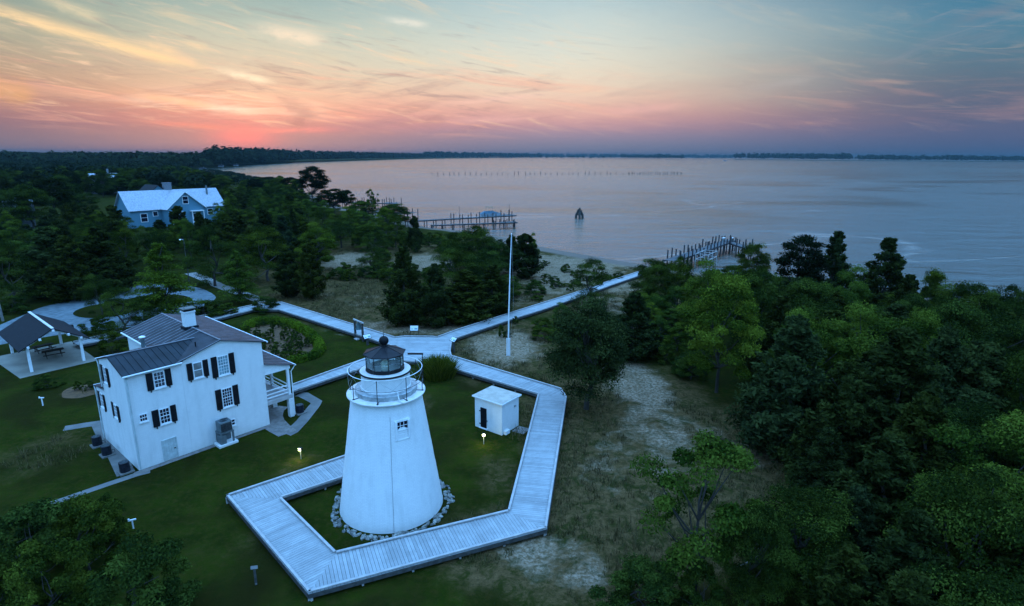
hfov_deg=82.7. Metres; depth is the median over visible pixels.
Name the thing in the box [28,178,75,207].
pine tree
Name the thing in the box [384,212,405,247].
broadleaf tree
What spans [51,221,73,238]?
cedar tree
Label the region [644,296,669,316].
broadleaf tree
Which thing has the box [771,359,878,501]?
cedar tree
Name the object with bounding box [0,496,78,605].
shrub
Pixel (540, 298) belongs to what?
shrub
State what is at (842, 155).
wood
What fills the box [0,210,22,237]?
broadleaf tree
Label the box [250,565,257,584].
sign post
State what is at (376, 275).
shrub
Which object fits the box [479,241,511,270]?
broadleaf tree
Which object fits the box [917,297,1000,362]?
broadleaf tree
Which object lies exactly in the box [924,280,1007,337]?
broadleaf tree
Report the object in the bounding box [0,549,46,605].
shrub
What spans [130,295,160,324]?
broadleaf tree
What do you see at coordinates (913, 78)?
sky
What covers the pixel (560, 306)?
broadleaf tree
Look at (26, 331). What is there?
picnic pavilion
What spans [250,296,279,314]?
shrub
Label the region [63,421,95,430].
side path
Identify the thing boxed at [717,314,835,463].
cedar tree
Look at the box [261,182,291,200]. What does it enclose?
broadleaf tree
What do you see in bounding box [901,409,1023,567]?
broadleaf tree
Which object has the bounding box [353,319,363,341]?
bell frame
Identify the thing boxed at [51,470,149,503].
concrete path
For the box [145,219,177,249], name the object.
cedar tree
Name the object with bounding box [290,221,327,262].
cedar tree
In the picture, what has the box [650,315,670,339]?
broadleaf tree
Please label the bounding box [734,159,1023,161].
peninsula
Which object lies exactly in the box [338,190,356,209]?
pine tree
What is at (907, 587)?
cedar tree
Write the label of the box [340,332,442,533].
lighthouse
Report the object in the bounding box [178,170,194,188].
broadleaf tree
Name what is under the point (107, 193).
cedar tree
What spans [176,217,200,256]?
broadleaf tree
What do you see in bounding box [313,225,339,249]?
broadleaf tree
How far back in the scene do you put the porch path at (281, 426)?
47.97 m
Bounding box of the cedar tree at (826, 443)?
[780,425,846,532]
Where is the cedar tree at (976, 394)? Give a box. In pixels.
[943,387,1000,468]
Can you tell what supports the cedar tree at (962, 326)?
on the ground at (224, 549)
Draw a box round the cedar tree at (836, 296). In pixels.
[820,291,850,334]
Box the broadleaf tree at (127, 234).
[109,221,142,262]
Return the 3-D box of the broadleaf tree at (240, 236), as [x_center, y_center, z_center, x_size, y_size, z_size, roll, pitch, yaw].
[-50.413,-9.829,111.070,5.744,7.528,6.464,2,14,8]
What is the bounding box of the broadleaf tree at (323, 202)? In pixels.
[306,200,334,223]
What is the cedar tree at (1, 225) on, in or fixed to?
on the ground at (224, 549)
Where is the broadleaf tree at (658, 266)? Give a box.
[629,257,675,307]
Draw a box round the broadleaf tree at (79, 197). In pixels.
[57,190,100,213]
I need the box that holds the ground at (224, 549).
[0,157,989,605]
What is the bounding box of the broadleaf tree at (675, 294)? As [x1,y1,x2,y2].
[659,286,689,320]
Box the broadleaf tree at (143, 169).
[139,167,150,173]
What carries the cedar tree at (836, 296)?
on the ground at (224, 549)
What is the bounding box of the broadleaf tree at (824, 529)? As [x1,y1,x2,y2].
[756,480,860,605]
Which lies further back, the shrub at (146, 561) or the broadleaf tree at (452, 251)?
the broadleaf tree at (452, 251)
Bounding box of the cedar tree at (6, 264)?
[0,246,16,270]
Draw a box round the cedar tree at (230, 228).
[216,219,242,252]
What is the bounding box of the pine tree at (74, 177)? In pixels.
[58,171,81,183]
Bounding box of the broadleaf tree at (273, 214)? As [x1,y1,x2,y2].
[255,210,281,225]
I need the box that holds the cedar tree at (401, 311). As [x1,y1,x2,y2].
[374,246,431,326]
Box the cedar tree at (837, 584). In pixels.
[796,540,870,605]
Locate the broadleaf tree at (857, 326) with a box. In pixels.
[841,310,872,338]
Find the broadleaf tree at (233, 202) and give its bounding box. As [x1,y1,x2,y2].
[224,196,241,212]
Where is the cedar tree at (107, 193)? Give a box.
[95,173,116,194]
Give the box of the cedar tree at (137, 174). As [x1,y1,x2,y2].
[133,168,151,188]
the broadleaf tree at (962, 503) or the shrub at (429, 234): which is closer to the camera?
the broadleaf tree at (962, 503)
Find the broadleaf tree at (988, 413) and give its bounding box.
[910,396,1023,502]
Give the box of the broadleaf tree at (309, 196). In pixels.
[302,192,315,202]
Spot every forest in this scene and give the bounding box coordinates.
[0,150,295,166]
[0,157,272,188]
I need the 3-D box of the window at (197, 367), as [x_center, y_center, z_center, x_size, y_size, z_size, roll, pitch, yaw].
[-23.014,4.945,42.669,0.109,1.280,0.770,12,18,39]
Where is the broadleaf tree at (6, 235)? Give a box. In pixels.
[0,220,20,250]
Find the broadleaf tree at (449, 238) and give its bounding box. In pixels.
[431,233,465,268]
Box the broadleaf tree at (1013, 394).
[953,371,1023,431]
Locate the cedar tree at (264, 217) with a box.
[252,208,275,249]
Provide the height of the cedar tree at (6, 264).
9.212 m
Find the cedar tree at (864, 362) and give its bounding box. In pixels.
[805,348,893,427]
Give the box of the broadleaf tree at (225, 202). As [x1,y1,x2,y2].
[209,199,236,218]
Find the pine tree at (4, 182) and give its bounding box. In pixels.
[0,177,22,190]
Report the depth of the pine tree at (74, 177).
274.56 m
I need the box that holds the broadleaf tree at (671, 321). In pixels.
[663,308,687,326]
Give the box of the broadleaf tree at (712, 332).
[679,270,766,392]
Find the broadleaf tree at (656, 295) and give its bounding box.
[645,292,664,314]
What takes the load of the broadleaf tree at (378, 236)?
on the ground at (224, 549)
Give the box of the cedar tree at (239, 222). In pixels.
[229,210,246,238]
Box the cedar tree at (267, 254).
[262,231,298,265]
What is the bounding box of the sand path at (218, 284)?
[186,272,264,302]
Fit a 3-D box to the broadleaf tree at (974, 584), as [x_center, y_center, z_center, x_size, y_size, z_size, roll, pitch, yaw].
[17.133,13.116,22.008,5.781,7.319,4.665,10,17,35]
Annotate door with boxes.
[161,436,178,461]
[479,407,487,427]
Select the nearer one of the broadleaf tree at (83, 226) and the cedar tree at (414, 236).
the broadleaf tree at (83, 226)
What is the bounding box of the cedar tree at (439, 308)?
[417,263,458,328]
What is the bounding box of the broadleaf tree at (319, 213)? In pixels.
[311,206,333,226]
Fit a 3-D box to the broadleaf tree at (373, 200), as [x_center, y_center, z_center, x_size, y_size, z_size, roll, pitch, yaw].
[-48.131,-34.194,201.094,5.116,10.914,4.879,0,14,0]
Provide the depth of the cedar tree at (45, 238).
87.70 m
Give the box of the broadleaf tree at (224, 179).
[210,175,233,189]
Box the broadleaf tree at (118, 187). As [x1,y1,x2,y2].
[107,178,130,191]
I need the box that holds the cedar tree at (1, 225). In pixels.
[0,221,16,249]
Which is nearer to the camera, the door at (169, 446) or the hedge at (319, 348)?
the door at (169, 446)
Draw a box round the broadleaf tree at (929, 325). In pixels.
[884,306,943,364]
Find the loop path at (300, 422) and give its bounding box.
[287,392,321,435]
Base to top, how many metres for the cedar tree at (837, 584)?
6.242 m
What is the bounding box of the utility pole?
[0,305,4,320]
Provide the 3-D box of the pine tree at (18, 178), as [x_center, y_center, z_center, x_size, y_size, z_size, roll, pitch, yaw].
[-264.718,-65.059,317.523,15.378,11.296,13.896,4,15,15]
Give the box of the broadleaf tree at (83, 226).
[70,218,102,236]
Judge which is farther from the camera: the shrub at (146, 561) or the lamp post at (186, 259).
the lamp post at (186, 259)
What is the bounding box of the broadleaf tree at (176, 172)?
[171,171,183,187]
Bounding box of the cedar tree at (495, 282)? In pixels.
[472,264,518,315]
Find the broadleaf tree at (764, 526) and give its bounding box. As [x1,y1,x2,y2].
[709,503,797,605]
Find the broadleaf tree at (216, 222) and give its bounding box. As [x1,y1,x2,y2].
[211,211,230,237]
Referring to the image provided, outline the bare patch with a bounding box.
[62,385,96,397]
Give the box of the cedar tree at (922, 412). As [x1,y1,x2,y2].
[853,391,965,531]
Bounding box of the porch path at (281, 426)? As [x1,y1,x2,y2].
[263,406,295,436]
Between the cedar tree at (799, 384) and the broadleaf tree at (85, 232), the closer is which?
the cedar tree at (799, 384)
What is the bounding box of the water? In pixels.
[206,157,1023,300]
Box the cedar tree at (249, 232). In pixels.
[239,228,267,261]
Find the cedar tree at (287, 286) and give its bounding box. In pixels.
[270,251,301,297]
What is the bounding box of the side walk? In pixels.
[90,421,134,475]
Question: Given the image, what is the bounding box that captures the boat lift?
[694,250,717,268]
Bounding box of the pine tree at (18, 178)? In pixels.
[14,173,33,181]
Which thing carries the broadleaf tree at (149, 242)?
on the ground at (224, 549)
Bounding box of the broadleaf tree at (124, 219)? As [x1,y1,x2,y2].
[119,216,142,246]
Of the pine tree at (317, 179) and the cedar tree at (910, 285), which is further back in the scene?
the pine tree at (317, 179)
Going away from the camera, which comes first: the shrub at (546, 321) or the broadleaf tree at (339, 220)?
the shrub at (546, 321)
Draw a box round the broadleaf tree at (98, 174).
[86,169,114,196]
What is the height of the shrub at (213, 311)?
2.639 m
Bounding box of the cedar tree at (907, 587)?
[859,566,942,605]
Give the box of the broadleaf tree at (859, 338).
[799,300,913,394]
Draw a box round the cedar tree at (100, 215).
[95,211,105,225]
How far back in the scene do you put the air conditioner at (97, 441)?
43.89 m
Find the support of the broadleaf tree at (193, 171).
on the ground at (224, 549)
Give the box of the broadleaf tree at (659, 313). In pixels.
[635,302,666,324]
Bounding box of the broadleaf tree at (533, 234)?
[526,233,539,250]
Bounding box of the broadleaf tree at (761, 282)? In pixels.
[725,268,795,358]
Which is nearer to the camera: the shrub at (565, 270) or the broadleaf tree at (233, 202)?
the shrub at (565, 270)
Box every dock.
[338,197,401,207]
[368,202,417,216]
[405,204,516,227]
[431,219,517,229]
[662,235,736,266]
[724,237,756,258]
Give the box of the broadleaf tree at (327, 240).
[293,221,336,268]
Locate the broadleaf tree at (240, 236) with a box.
[232,232,258,269]
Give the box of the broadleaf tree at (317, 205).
[311,199,324,211]
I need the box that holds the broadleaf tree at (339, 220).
[323,213,355,240]
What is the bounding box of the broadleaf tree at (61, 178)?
[46,174,82,208]
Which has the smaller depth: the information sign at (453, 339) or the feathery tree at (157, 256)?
the information sign at (453, 339)
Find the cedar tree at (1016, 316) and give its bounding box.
[989,311,1023,355]
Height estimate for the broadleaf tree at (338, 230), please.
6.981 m
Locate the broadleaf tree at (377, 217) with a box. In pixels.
[372,207,401,232]
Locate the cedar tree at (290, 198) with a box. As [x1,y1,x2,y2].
[280,194,297,205]
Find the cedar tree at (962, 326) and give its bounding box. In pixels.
[922,301,980,344]
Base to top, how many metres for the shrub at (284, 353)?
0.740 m
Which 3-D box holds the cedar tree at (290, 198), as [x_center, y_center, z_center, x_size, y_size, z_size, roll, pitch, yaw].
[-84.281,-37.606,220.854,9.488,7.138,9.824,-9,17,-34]
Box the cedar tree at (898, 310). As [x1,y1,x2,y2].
[869,302,919,335]
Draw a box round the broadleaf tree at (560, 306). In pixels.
[552,302,570,320]
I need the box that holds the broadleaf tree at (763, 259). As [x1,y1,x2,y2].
[735,242,772,290]
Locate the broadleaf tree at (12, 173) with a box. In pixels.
[9,170,22,176]
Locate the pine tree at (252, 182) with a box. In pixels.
[245,178,264,188]
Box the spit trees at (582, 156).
[545,155,611,157]
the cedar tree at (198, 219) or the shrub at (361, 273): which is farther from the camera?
the cedar tree at (198, 219)
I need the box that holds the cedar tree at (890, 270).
[856,237,906,305]
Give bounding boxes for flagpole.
[506,233,513,355]
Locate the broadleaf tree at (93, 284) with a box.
[81,274,114,314]
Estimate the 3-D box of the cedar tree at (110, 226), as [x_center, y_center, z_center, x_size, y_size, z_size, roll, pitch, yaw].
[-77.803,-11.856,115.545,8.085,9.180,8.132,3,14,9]
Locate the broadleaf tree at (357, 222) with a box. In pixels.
[336,212,360,231]
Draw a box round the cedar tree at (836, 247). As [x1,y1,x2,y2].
[805,230,855,307]
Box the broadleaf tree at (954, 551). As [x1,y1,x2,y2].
[896,468,1014,573]
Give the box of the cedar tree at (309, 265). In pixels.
[293,242,330,299]
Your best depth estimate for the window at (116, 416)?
41.79 m
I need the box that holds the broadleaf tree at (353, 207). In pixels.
[340,206,366,219]
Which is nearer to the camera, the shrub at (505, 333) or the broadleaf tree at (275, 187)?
the shrub at (505, 333)
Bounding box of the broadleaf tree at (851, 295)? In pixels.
[819,264,878,329]
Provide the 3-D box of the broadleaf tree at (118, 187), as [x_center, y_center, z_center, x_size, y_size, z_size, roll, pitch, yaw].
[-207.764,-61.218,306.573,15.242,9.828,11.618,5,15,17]
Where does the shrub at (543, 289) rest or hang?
on the ground at (224, 549)
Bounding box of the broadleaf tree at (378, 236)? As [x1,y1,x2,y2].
[361,227,391,252]
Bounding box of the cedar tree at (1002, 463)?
[997,442,1023,505]
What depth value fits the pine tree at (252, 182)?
288.89 m
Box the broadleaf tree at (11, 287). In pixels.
[0,239,45,303]
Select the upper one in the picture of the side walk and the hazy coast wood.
the hazy coast wood
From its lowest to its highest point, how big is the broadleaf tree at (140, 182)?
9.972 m
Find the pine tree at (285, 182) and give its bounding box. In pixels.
[279,177,296,187]
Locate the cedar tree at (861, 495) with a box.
[827,483,885,582]
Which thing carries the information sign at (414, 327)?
on the ground at (224, 549)
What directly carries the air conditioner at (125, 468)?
on the side walk
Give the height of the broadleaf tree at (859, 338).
11.007 m
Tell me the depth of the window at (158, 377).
40.76 m
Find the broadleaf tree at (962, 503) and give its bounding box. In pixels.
[880,462,1023,605]
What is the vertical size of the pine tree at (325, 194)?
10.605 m
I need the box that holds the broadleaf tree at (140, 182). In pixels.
[128,179,150,190]
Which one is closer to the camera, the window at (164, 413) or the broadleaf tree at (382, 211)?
the window at (164, 413)
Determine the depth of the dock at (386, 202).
253.57 m
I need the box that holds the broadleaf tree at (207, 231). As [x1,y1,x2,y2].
[175,224,244,288]
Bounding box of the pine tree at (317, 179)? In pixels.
[295,165,331,197]
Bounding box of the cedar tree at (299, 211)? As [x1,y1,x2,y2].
[294,207,308,221]
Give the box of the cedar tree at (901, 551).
[859,507,955,605]
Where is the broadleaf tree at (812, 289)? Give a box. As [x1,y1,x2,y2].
[766,276,846,320]
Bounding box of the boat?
[480,206,500,216]
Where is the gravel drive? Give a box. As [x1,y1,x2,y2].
[0,284,215,344]
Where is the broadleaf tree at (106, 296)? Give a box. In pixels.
[87,285,149,338]
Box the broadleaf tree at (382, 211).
[375,207,396,233]
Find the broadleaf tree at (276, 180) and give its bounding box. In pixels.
[269,177,287,188]
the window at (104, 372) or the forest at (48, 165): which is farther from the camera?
the forest at (48, 165)
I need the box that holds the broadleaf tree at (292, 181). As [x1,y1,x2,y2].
[289,179,299,190]
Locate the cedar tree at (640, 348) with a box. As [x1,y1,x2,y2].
[597,292,664,363]
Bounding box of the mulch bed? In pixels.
[246,324,313,360]
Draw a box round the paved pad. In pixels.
[513,426,528,433]
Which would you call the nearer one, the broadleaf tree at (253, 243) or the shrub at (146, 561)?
the shrub at (146, 561)
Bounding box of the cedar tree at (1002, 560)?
[941,516,1023,602]
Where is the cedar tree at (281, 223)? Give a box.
[266,215,297,252]
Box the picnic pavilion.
[0,311,89,371]
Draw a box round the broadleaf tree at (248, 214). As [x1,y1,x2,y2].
[238,209,257,225]
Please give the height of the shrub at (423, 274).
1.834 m
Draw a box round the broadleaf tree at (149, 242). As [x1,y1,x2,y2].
[130,225,174,265]
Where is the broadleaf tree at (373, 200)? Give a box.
[365,189,379,207]
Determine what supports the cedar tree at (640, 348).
on the ground at (224, 549)
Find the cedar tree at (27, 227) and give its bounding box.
[9,224,45,254]
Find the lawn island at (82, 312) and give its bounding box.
[73,294,191,317]
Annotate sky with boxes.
[0,0,1023,158]
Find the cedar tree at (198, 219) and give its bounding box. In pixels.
[189,212,215,253]
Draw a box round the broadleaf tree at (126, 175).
[109,170,133,190]
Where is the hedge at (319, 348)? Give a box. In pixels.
[240,315,326,363]
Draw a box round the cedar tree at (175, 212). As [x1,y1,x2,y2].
[167,205,192,244]
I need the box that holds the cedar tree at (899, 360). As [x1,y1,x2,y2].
[812,326,956,479]
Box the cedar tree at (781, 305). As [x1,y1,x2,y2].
[736,295,793,389]
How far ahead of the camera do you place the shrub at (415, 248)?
131.70 m
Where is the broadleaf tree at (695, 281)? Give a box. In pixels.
[674,257,731,329]
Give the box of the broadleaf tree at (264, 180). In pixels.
[256,177,270,187]
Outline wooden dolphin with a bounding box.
[575,208,583,217]
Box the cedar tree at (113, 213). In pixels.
[101,205,127,230]
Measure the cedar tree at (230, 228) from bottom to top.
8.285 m
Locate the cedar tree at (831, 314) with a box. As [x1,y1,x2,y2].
[793,309,852,365]
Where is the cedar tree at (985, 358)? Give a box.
[941,339,1023,435]
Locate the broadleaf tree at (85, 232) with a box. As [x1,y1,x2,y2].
[77,227,92,249]
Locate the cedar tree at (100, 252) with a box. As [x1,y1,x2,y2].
[66,225,144,294]
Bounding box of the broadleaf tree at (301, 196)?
[293,190,307,202]
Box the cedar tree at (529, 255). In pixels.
[507,233,544,278]
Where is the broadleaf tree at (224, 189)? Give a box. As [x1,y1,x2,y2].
[219,187,232,197]
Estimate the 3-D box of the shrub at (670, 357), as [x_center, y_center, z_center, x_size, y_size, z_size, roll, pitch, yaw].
[16.453,5.353,62.807,2.593,2.251,3.003,-4,15,-16]
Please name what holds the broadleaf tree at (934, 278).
on the ground at (224, 549)
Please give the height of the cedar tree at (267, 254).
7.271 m
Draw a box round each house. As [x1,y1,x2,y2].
[2,197,35,226]
[88,169,118,193]
[93,303,295,469]
[114,182,223,228]
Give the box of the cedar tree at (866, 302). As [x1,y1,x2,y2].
[849,292,871,310]
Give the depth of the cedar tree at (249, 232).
117.03 m
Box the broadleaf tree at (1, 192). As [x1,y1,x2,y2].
[0,189,38,218]
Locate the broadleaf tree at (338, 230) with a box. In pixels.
[319,220,357,247]
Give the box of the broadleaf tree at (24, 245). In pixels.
[7,226,59,265]
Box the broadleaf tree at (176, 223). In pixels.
[167,219,194,249]
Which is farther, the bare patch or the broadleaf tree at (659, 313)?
the broadleaf tree at (659, 313)
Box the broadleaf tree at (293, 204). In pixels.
[280,201,308,218]
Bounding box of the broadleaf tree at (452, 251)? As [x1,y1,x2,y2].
[420,243,485,297]
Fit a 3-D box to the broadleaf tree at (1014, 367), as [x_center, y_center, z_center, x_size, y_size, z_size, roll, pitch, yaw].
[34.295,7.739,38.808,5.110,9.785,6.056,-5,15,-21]
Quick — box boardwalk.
[73,272,641,601]
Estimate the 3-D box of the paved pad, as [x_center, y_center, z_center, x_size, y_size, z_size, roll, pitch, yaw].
[0.726,10.264,47.017,1.059,0.001,1.159,9,17,30]
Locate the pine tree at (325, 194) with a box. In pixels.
[312,188,352,217]
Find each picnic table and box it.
[30,342,55,353]
[41,347,64,357]
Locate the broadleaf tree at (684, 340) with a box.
[676,326,702,347]
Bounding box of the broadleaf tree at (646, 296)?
[633,292,650,312]
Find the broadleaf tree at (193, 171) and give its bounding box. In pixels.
[190,170,201,187]
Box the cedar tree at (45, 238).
[6,227,75,299]
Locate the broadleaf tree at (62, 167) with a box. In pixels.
[53,165,67,170]
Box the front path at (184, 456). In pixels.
[128,423,273,477]
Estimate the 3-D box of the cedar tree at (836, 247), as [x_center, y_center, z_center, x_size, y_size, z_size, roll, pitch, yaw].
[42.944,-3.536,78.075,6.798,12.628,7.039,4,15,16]
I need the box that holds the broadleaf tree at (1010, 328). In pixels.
[966,304,1023,363]
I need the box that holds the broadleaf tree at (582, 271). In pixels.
[568,257,615,305]
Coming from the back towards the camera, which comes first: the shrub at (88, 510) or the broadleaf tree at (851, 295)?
the broadleaf tree at (851, 295)
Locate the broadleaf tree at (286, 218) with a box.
[272,207,296,237]
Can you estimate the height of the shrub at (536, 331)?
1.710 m
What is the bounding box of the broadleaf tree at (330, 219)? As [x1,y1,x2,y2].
[322,211,341,236]
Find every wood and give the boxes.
[201,144,433,163]
[423,151,542,157]
[512,153,732,157]
[620,153,683,157]
[733,152,852,159]
[854,154,1023,160]
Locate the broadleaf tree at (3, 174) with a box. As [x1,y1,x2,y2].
[0,169,15,182]
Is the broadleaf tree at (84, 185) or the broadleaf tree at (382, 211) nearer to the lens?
the broadleaf tree at (382, 211)
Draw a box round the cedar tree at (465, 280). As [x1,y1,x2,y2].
[443,269,494,326]
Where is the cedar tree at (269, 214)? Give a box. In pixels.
[256,207,275,234]
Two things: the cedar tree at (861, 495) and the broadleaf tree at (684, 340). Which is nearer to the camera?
the cedar tree at (861, 495)
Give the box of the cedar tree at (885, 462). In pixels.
[810,431,918,584]
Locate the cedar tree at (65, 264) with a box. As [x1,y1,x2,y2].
[36,235,103,302]
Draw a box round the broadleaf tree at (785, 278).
[769,274,797,291]
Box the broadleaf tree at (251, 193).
[246,189,267,205]
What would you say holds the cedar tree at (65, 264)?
on the ground at (224, 549)
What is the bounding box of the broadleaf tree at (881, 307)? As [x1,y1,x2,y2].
[864,304,885,326]
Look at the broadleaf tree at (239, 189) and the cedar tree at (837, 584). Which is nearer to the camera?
the cedar tree at (837, 584)
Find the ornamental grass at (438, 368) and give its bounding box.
[412,353,461,381]
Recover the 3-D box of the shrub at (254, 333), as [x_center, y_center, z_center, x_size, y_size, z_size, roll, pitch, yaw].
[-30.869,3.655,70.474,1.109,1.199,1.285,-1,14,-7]
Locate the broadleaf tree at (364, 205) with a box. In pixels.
[346,200,378,215]
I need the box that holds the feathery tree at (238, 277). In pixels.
[217,251,260,302]
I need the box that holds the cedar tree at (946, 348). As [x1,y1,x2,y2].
[905,325,969,411]
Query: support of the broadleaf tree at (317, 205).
on the ground at (224, 549)
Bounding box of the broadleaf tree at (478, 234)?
[442,225,498,272]
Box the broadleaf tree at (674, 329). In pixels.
[662,322,693,350]
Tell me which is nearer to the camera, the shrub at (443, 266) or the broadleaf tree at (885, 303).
the broadleaf tree at (885, 303)
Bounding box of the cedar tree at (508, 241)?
[500,235,519,272]
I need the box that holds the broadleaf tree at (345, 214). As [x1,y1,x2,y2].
[341,206,361,234]
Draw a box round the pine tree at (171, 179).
[148,175,177,186]
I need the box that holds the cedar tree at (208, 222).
[199,218,220,245]
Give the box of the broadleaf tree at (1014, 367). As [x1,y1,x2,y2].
[988,348,1023,439]
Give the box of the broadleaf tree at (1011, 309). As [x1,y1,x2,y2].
[1004,287,1023,317]
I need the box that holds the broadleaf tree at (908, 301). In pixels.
[894,293,932,335]
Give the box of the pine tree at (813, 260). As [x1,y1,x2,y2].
[771,234,831,283]
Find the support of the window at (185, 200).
in the blue house at (146, 205)
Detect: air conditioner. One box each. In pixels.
[89,434,104,448]
[99,443,115,458]
[116,460,133,476]
[295,403,306,415]
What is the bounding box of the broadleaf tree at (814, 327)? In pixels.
[762,306,855,376]
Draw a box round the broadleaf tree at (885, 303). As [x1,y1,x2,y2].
[877,293,894,307]
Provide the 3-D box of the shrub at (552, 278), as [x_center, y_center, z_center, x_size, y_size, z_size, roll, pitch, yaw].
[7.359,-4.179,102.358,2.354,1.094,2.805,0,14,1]
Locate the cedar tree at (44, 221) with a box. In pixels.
[33,215,51,231]
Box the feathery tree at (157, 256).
[125,242,199,316]
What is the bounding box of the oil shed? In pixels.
[472,386,521,434]
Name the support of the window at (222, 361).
in the house at (170, 386)
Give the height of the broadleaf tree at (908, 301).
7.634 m
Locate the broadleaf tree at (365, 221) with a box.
[352,210,374,224]
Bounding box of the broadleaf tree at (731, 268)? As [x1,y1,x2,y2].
[720,264,747,275]
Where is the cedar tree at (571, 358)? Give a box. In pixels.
[543,295,630,409]
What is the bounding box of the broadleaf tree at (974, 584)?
[882,557,1023,605]
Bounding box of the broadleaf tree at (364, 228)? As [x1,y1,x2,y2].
[350,223,384,248]
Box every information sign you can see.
[362,333,371,344]
[410,325,418,335]
[450,336,457,352]
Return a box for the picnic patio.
[0,341,95,377]
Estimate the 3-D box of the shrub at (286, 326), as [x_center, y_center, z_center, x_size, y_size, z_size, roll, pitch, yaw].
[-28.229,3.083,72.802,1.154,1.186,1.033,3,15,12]
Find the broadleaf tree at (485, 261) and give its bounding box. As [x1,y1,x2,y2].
[458,250,523,296]
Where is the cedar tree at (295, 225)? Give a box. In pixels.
[285,206,300,247]
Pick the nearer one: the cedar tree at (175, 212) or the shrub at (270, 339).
the shrub at (270, 339)
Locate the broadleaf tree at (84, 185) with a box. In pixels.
[77,171,97,196]
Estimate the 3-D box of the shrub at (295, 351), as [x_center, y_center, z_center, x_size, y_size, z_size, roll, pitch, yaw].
[-23.467,5.478,63.189,1.479,1.324,1.242,12,18,39]
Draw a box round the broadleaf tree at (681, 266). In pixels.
[661,255,694,319]
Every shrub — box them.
[0,295,30,314]
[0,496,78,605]
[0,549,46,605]
[3,537,105,605]
[31,373,66,390]
[39,491,134,579]
[72,381,83,389]
[77,315,115,333]
[83,381,93,390]
[83,528,202,605]
[89,492,127,545]
[96,330,127,354]
[186,299,228,316]
[215,302,238,314]
[242,327,252,333]
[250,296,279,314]
[252,328,260,336]
[257,332,268,339]
[259,319,267,325]
[264,337,274,342]
[270,346,279,354]
[279,351,289,357]
[281,323,290,331]
[281,343,291,352]
[284,336,296,342]
[285,342,295,347]
[289,347,301,356]
[294,332,302,337]
[300,337,311,346]
[325,267,352,279]
[335,261,357,274]
[341,269,356,280]
[357,266,376,277]
[371,261,386,273]
[371,268,392,278]
[372,249,389,260]
[375,262,394,272]
[378,267,396,282]
[379,248,391,259]
[411,241,421,252]
[420,269,427,278]
[421,236,433,245]
[424,232,433,241]
[430,237,443,247]
[432,232,444,240]
[438,259,451,272]
[498,325,503,336]
[499,282,525,296]
[501,274,518,285]
[503,330,512,337]
[511,316,518,323]
[523,281,546,294]
[529,295,543,300]
[531,318,553,329]
[531,326,552,339]
[540,260,550,265]
[547,276,559,282]
[549,280,562,288]
[561,269,572,272]
[587,552,677,605]
[612,271,623,276]
[649,342,675,364]
[670,350,706,373]
[670,557,730,605]
[675,356,708,380]
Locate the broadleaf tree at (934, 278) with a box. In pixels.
[918,267,953,307]
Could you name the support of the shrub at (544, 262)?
on the ground at (224, 549)
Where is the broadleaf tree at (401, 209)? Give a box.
[376,203,412,223]
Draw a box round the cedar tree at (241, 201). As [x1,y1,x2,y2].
[231,195,247,208]
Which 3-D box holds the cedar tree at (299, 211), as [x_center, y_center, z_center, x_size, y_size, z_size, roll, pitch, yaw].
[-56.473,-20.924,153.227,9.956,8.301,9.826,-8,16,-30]
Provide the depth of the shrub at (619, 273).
106.68 m
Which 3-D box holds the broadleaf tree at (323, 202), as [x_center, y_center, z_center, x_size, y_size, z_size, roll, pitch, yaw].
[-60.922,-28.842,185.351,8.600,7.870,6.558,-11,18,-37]
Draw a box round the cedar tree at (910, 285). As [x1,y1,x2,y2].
[879,274,921,317]
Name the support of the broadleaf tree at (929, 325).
on the ground at (224, 549)
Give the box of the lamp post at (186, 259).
[179,239,189,280]
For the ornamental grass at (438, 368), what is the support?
on the ground at (224, 549)
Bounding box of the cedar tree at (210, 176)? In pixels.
[200,173,218,190]
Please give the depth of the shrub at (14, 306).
80.26 m
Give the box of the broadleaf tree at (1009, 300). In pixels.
[972,283,1023,342]
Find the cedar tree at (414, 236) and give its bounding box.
[404,216,423,248]
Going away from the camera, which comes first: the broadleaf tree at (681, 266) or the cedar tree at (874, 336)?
the cedar tree at (874, 336)
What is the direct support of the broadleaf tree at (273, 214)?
on the ground at (224, 549)
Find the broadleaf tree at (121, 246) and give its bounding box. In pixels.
[110,230,131,267]
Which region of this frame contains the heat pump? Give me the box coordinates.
[214,417,238,448]
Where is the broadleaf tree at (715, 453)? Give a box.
[628,429,764,590]
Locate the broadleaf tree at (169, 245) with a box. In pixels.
[146,229,177,257]
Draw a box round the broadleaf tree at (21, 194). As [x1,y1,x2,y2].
[0,184,57,227]
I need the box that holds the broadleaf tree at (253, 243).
[238,224,288,281]
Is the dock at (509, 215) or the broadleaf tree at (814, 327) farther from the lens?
the dock at (509, 215)
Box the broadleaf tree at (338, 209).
[327,200,340,211]
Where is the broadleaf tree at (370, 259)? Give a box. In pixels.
[355,232,386,267]
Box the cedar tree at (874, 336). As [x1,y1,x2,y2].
[850,326,887,362]
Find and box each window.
[99,392,104,409]
[102,366,107,385]
[113,403,117,419]
[139,413,149,423]
[140,213,147,221]
[152,370,166,389]
[158,407,172,425]
[182,196,188,203]
[192,361,204,379]
[217,354,230,376]
[221,386,234,408]
[231,418,236,426]
[394,419,410,441]
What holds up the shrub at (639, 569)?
on the ground at (224, 549)
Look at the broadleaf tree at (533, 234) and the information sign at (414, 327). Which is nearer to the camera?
the information sign at (414, 327)
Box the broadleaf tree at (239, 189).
[234,186,245,198]
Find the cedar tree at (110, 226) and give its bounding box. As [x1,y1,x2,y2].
[103,220,140,261]

